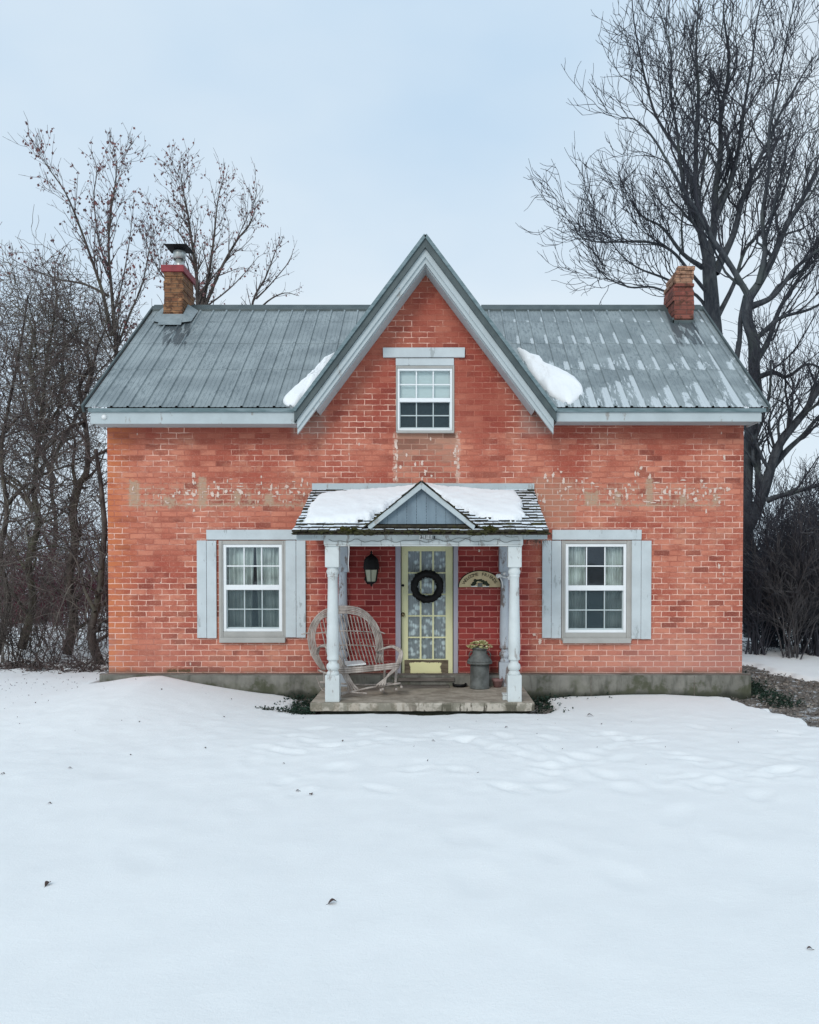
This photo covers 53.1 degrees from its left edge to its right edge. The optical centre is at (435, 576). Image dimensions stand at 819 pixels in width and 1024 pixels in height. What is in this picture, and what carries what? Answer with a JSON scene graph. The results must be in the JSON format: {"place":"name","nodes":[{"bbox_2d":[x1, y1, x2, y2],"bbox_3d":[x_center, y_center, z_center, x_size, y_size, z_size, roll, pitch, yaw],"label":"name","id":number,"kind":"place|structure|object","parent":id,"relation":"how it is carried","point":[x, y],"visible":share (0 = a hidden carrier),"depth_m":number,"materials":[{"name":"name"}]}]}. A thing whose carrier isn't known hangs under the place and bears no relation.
{"place":"outdoors","nodes":[
{"label":"outdoors","id":0,"kind":"place"},
{"bbox_2d":[0,568,818,1023],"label":"snow field","id":1,"kind":"structure","parent":0,"point":[652,858],"depth_m":5.33,"materials":[{"name":"white snow"}]},
{"bbox_2d":[0,522,54,662],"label":"shrub","id":2,"kind":"object","parent":1,"relation":"on","point":[5,633],"visible":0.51,"depth_m":15.95,"materials":[{"name":"brown plant"}]},
{"bbox_2d":[0,576,61,668],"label":"shrub","id":3,"kind":"object","parent":1,"relation":"on","point":[11,643],"visible":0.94,"depth_m":15.26,"materials":[{"name":"brown plant"}]},
{"bbox_2d":[3,525,79,647],"bbox_3d":[-9.282,0.264,18.587,1.923,2.836,2.192,-1,2,-43],"label":"shrub","id":4,"kind":"object","parent":1,"relation":"on","point":[40,597],"visible":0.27,"depth_m":18.44,"materials":[{"name":"brown plant"}]},
{"bbox_2d":[0,596,90,663],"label":"shrub","id":5,"kind":"object","parent":1,"relation":"on","point":[39,634],"visible":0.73,"depth_m":15.58,"materials":[{"name":"brown plant"}]},
{"bbox_2d":[14,567,76,621],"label":"red shrub","id":6,"kind":"object","parent":1,"relation":"on","point":[38,592],"visible":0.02,"depth_m":25.46,"materials":[{"name":"brown plant"}]},
{"bbox_2d":[0,238,107,654],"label":"gnarled tree","id":7,"kind":"object","parent":1,"relation":"on","point":[2,471],"visible":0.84,"depth_m":15.94,"materials":[{"name":"brown plant"}]},
{"bbox_2d":[0,490,107,663],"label":"pale canes","id":8,"kind":"object","parent":1,"relation":"on","point":[59,588],"visible":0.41,"depth_m":15.60,"materials":[{"name":"brown plant"}]},
{"bbox_2d":[0,509,107,613],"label":"undergrowth","id":9,"kind":"object","parent":1,"relation":"on","point":[56,558],"visible":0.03,"depth_m":34.00,"materials":[{"name":"brown plant"}]},
{"bbox_2d":[0,340,108,669],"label":"bramble","id":10,"kind":"object","parent":1,"relation":"on","point":[57,625],"visible":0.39,"depth_m":15.85,"materials":[{"name":"brown plant"}]},
{"bbox_2d":[0,640,108,674],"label":"twig litter","id":11,"kind":"object","parent":1,"relation":"on","point":[39,664],"visible":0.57,"depth_m":14.93,"materials":[{"name":"brown plant"}]},
{"bbox_2d":[0,486,108,648],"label":"red canes","id":12,"kind":"object","parent":1,"relation":"on","point":[45,556],"visible":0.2,"depth_m":18.22,"materials":[{"name":"brown plant"}]},
{"bbox_2d":[23,575,96,625],"bbox_3d":[-11.332,0.511,24.799,2.324,2.099,1.714,0,1,-22],"label":"red shrub","id":13,"kind":"object","parent":1,"relation":"on","point":[62,599],"visible":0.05,"depth_m":24.50,"materials":[{"name":"brown plant"}]},
{"bbox_2d":[27,424,108,664],"bbox_3d":[-6.461,-0.522,15.495,2.251,4.619,2.199,0,1,-22],"label":"gnarled tree","id":14,"kind":"object","parent":1,"relation":"on","point":[99,591],"visible":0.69,"depth_m":15.54,"materials":[{"name":"brown plant"}]},
{"bbox_2d":[35,523,106,645],"bbox_3d":[-8.783,0.090,19.052,3.759,3.161,1.897,1,2,44],"label":"shrub","id":15,"kind":"object","parent":1,"relation":"on","point":[75,593],"visible":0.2,"depth_m":19.12,"materials":[{"name":"brown plant"}]},
{"bbox_2d":[0,246,142,623],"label":"gnarled tree","id":16,"kind":"object","parent":1,"relation":"on","point":[49,469],"visible":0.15,"depth_m":22.57,"materials":[{"name":"brown plant"}]},
{"bbox_2d":[0,208,145,648],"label":"gnarled tree","id":17,"kind":"object","parent":1,"relation":"on","point":[33,595],"visible":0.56,"depth_m":16.98,"materials":[{"name":"brown plant"}]},
{"bbox_2d":[0,308,107,614],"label":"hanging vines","id":18,"kind":"object","parent":17,"relation":"hanging from","point":[41,461],"visible":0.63,"depth_m":16.27,"materials":[{"name":"brown plant"}]},
{"bbox_2d":[39,595,108,671],"bbox_3d":[-6.209,1.031,14.850,1.212,1.448,1.937,1,1,35],"label":"shrub","id":19,"kind":"object","parent":1,"relation":"on","point":[100,642],"visible":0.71,"depth_m":14.97,"materials":[{"name":"brown plant"}]},
{"bbox_2d":[55,567,105,621],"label":"red shrub","id":20,"kind":"object","parent":1,"relation":"on","point":[81,598],"visible":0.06,"depth_m":25.00,"materials":[{"name":"brown plant"}]},
{"bbox_2d":[0,240,162,654],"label":"gnarled tree","id":21,"kind":"object","parent":1,"relation":"on","point":[90,369],"visible":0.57,"depth_m":16.52,"materials":[{"name":"brown plant"}]},
{"bbox_2d":[58,545,108,647],"bbox_3d":[-7.513,0.462,18.191,1.819,2.446,1.424,0,1,-21],"label":"shrub","id":22,"kind":"object","parent":1,"relation":"on","point":[104,597],"visible":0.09,"depth_m":18.07,"materials":[{"name":"brown plant"}]},
{"bbox_2d":[0,113,174,360],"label":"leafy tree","id":23,"kind":"object","parent":1,"relation":"on","point":[106,265],"visible":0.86,"depth_m":18.03,"materials":[{"name":"brown plant"}]},
{"bbox_2d":[90,562,107,618],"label":"red shrub","id":24,"kind":"object","parent":1,"relation":"on","point":[103,593],"visible":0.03,"depth_m":25.75,"materials":[{"name":"brown plant"}]},
{"bbox_2d":[119,138,267,304],"bbox_3d":[-5.545,-4.204,19.059,3.734,11.772,2.288,0,1,0],"label":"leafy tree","id":25,"kind":"object","parent":1,"relation":"on","point":[200,298],"visible":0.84,"depth_m":18.83,"materials":[{"name":"brown plant"}]},
{"bbox_2d":[255,705,274,709],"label":"green sprig","id":26,"kind":"object","parent":1,"relation":"on","point":[267,708],"visible":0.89,"depth_m":10.69,"materials":[{"name":"green plant"}]},
{"bbox_2d":[241,233,301,304],"bbox_3d":[-4.055,-3.347,19.926,1.832,10.241,0.849,0,1,0],"label":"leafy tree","id":27,"kind":"object","parent":1,"relation":"on","point":[256,295],"visible":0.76,"depth_m":19.87,"materials":[{"name":"brown plant"}]},
{"bbox_2d":[275,705,289,711],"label":"green sprig","id":28,"kind":"object","parent":1,"relation":"on","point":[282,709],"visible":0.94,"depth_m":10.61,"materials":[{"name":"green plant"}]},
{"bbox_2d":[0,677,738,826],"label":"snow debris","id":29,"kind":"object","parent":1,"relation":"on","point":[200,710],"visible":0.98,"depth_m":10.53,"materials":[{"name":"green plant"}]},
{"bbox_2d":[520,0,818,333],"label":"bare tree","id":30,"kind":"object","parent":1,"relation":"on","point":[710,303],"visible":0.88,"depth_m":20.53,"materials":[{"name":"brown plant"}]},
{"bbox_2d":[561,0,818,637],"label":"bare tree","id":31,"kind":"object","parent":1,"relation":"on","point":[752,439],"visible":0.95,"depth_m":18.49,"materials":[{"name":"brown plant"}]},
{"bbox_2d":[742,541,791,651],"bbox_3d":[6.831,0.492,17.640,1.674,2.598,1.658,0,1,0],"label":"bush","id":32,"kind":"object","parent":1,"relation":"on","point":[744,631],"visible":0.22,"depth_m":17.54,"materials":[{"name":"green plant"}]},
{"bbox_2d":[742,568,811,650],"bbox_3d":[7.616,0.691,18.056,1.855,2.314,2.041,0,1,0],"label":"bush","id":33,"kind":"object","parent":1,"relation":"on","point":[781,635],"visible":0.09,"depth_m":17.98,"materials":[{"name":"plant"}]},
{"bbox_2d":[742,466,818,654],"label":"shrub","id":34,"kind":"object","parent":1,"relation":"on","point":[755,591],"visible":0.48,"depth_m":16.82,"materials":[{"name":"brown plant"}]},
{"bbox_2d":[742,418,818,647],"bbox_3d":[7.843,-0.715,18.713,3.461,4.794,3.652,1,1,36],"label":"shrub","id":35,"kind":"object","parent":1,"relation":"on","point":[813,494],"visible":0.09,"depth_m":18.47,"materials":[{"name":"brown plant"}]},
{"bbox_2d":[743,476,818,659],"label":"shrub","id":36,"kind":"object","parent":1,"relation":"on","point":[793,613],"visible":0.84,"depth_m":16.23,"materials":[{"name":"brown plant"}]},
{"bbox_2d":[743,453,818,654],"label":"shrub","id":37,"kind":"object","parent":1,"relation":"on","point":[765,518],"visible":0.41,"depth_m":17.14,"materials":[{"name":"brown plant"}]},
{"bbox_2d":[743,469,818,656],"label":"shrub","id":38,"kind":"object","parent":1,"relation":"on","point":[815,647],"visible":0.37,"depth_m":16.51,"materials":[{"name":"brown plant"}]},
{"bbox_2d":[774,567,817,648],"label":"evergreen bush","id":39,"kind":"object","parent":1,"relation":"on","point":[802,635],"visible":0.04,"depth_m":17.90,"materials":[{"name":"plant"}]},
{"bbox_2d":[0,0,818,562],"label":"sky","id":40,"kind":"structure","parent":0,"point":[368,128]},
{"bbox_2d":[8,563,818,726],"bbox_3d":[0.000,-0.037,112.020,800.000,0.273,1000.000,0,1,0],"label":"ground","id":41,"kind":"structure","parent":0,"point":[815,696],"depth_m":11.89,"materials":[{"name":"brown soil"}]},
{"bbox_2d":[81,234,770,715],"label":"brick house","id":42,"kind":"structure","parent":41,"relation":"on","point":[621,476],"depth_m":11.98,"materials":[{"name":"brick"}]},
{"bbox_2d":[219,541,285,642],"bbox_3d":[-2.676,0.200,12.189,1.184,1.651,0.515,0,1,0],"label":"window","id":43,"kind":"structure","parent":42,"relation":"in","point":[252,574],"depth_m":12.07,"materials":[{"name":"glass"}]},
{"bbox_2d":[283,353,333,407],"bbox_3d":[-1.766,-2.938,12.217,0.332,1.114,1.483,0,1,24],"label":"snow patch","id":44,"kind":"object","parent":42,"relation":"on","point":[293,395],"visible":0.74,"depth_m":11.82,"materials":[{"name":"white snow"}]},
{"bbox_2d":[338,526,358,532],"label":"moss clump","id":45,"kind":"object","parent":42,"relation":"on","point":[343,529],"visible":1,"depth_m":10.33,"materials":[{"name":"green plant"}]},
{"bbox_2d":[301,606,402,695],"bbox_3d":[-1.157,1.012,11.243,1.450,1.173,0.823,0,1,0],"label":"rocking chair","id":46,"kind":"object","parent":42,"relation":"on","point":[344,670],"visible":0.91,"depth_m":11.52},
{"bbox_2d":[345,660,365,666],"bbox_3d":[-1.091,1.193,11.205,0.319,0.054,0.280,0,1,0],"label":"seat pad","id":47,"kind":"object","parent":46,"relation":"on","point":[354,663],"visible":1,"depth_m":11.15,"materials":[{"name":"white fabric"}]},
{"bbox_2d":[303,484,414,524],"bbox_3d":[-0.953,-0.943,11.225,1.720,0.778,1.505,0,1,0],"label":"snow patch","id":48,"kind":"object","parent":42,"relation":"on","point":[349,506],"visible":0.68,"depth_m":11.11,"materials":[{"name":"white snow"}]},
{"bbox_2d":[363,551,378,586],"bbox_3d":[-0.923,-0.108,11.878,0.226,0.519,0.242,0,1,0],"label":"wall lantern","id":49,"kind":"object","parent":42,"relation":"attached to","point":[371,565],"depth_m":11.80,"materials":[{"name":"black metal"}]},
{"bbox_2d":[329,535,519,545],"bbox_3d":[-0.136,-0.463,10.514,2.462,0.188,0.008,0,1,0],"label":"light string","id":50,"kind":"object","parent":42,"relation":"attached to","point":[432,540],"visible":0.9,"depth_m":10.51,"materials":[{"name":"plastic"}]},
{"bbox_2d":[396,365,453,432],"bbox_3d":[-0.145,-2.576,11.965,0.851,0.993,0.175,0,1,0],"label":"window","id":51,"kind":"structure","parent":42,"relation":"in","point":[424,394],"depth_m":12.02,"materials":[{"name":"paint"}]},
{"bbox_2d":[419,535,434,539],"bbox_3d":[-0.104,-0.504,10.513,0.203,0.073,0.019,0,1,0],"label":"number plate","id":52,"kind":"object","parent":42,"relation":"attached to","point":[426,537],"visible":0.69,"depth_m":10.51,"materials":[{"name":"white plastic"}]},
{"bbox_2d":[401,546,452,672],"bbox_3d":[-0.122,0.504,12.111,0.765,1.943,0.155,0,1,0],"label":"door","id":53,"kind":"structure","parent":42,"relation":"in","point":[427,628],"depth_m":12.15,"materials":[{"name":"yellow paint"}]},
{"bbox_2d":[410,570,443,602],"bbox_3d":[-0.115,0.159,12.055,0.496,0.506,0.124,0,1,0],"label":"wreath","id":54,"kind":"object","parent":53,"relation":"hanging from","point":[437,592],"visible":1,"depth_m":12.01,"materials":[{"name":"black plant"}]},
{"bbox_2d":[452,683,466,686],"bbox_3d":[0.355,1.579,11.873,0.208,0.048,0.210,0,1,0],"label":"boot tray","id":55,"kind":"object","parent":42,"relation":"on","point":[459,685],"visible":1,"depth_m":11.78,"materials":[{"name":"black rubber"}]},
{"bbox_2d":[425,482,525,521],"bbox_3d":[0.511,-0.975,11.274,1.580,0.757,1.408,0,1,0],"label":"snow patch","id":56,"kind":"object","parent":42,"relation":"on","point":[498,505],"visible":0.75,"depth_m":11.25,"materials":[{"name":"white snow"}]},
{"bbox_2d":[458,570,500,586],"bbox_3d":[0.657,0.040,11.984,0.646,0.249,0.036,0,1,0],"label":"welcome sign","id":57,"kind":"object","parent":42,"relation":"attached to","point":[479,578],"visible":1,"depth_m":11.97,"materials":[{"name":"beige wood"}]},
{"bbox_2d":[467,646,491,689],"bbox_3d":[0.638,1.309,11.727,0.362,0.593,0.362,0,1,0],"label":"milk can","id":58,"kind":"object","parent":42,"relation":"on","point":[479,660],"visible":0.97,"depth_m":11.61,"materials":[{"name":"metal"}]},
{"bbox_2d":[467,640,491,648],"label":"dried flowers","id":59,"kind":"object","parent":58,"relation":"in","point":[482,643],"visible":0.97,"depth_m":11.67,"materials":[{"name":"yellow plant"}]},
{"bbox_2d":[482,525,498,532],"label":"moss clump","id":60,"kind":"object","parent":42,"relation":"on","point":[492,528],"visible":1,"depth_m":10.33,"materials":[{"name":"green plant"}]},
{"bbox_2d":[492,678,502,687],"bbox_3d":[0.901,1.542,11.832,0.166,0.123,0.168,0,1,0],"label":"flower pot","id":61,"kind":"object","parent":42,"relation":"on","point":[497,682],"visible":1,"depth_m":11.78,"materials":[{"name":"ceramic"}]},
{"bbox_2d":[496,572,508,587],"bbox_3d":[0.986,0.056,11.797,0.228,0.243,0.107,0,1,0],"label":"flood light","id":62,"kind":"object","parent":42,"relation":"attached to","point":[500,575],"visible":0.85,"depth_m":11.78,"materials":[{"name":"white plastic"}]},
{"bbox_2d":[523,539,549,549],"bbox_3d":[1.318,-0.419,10.620,0.358,0.163,0.164,0,1,0],"label":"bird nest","id":63,"kind":"object","parent":42,"relation":"attached to","point":[538,541],"visible":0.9,"depth_m":10.60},
{"bbox_2d":[517,348,582,403],"bbox_3d":[1.747,-3.026,12.391,0.569,1.200,1.635,0,1,-19],"label":"snow patch","id":64,"kind":"object","parent":42,"relation":"on","point":[557,383],"visible":0.98,"depth_m":12.04,"materials":[{"name":"white snow"}]},
{"bbox_2d":[561,541,631,642],"bbox_3d":[2.368,0.209,12.189,1.234,1.668,0.515,0,1,0],"label":"window","id":65,"kind":"structure","parent":42,"relation":"in","point":[596,576],"depth_m":12.07,"materials":[{"name":"glass"}]},
{"bbox_2d":[271,692,611,714],"bbox_3d":[0.123,1.763,11.170,4.797,0.240,1.694,0,1,0],"label":"ground cover","id":66,"kind":"object","parent":41,"relation":"on","point":[301,711],"visible":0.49,"depth_m":11.29,"materials":[{"name":"green plant"}]},
{"bbox_2d":[730,665,818,726],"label":"leaf litter","id":67,"kind":"object","parent":41,"relation":"on","point":[793,688],"visible":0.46,"depth_m":12.22,"materials":[{"name":"brown plant"}]},
{"bbox_2d":[745,671,810,708],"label":"ground cover","id":68,"kind":"object","parent":41,"relation":"on","point":[756,690],"visible":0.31,"depth_m":11.73,"materials":[{"name":"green plant"}]},
{"bbox_2d":[502,692,506,699],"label":"wooden block","id":69,"kind":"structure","parent":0,"point":[504,695],"depth_m":10.72,"materials":[{"name":"white paint"}]}
]}

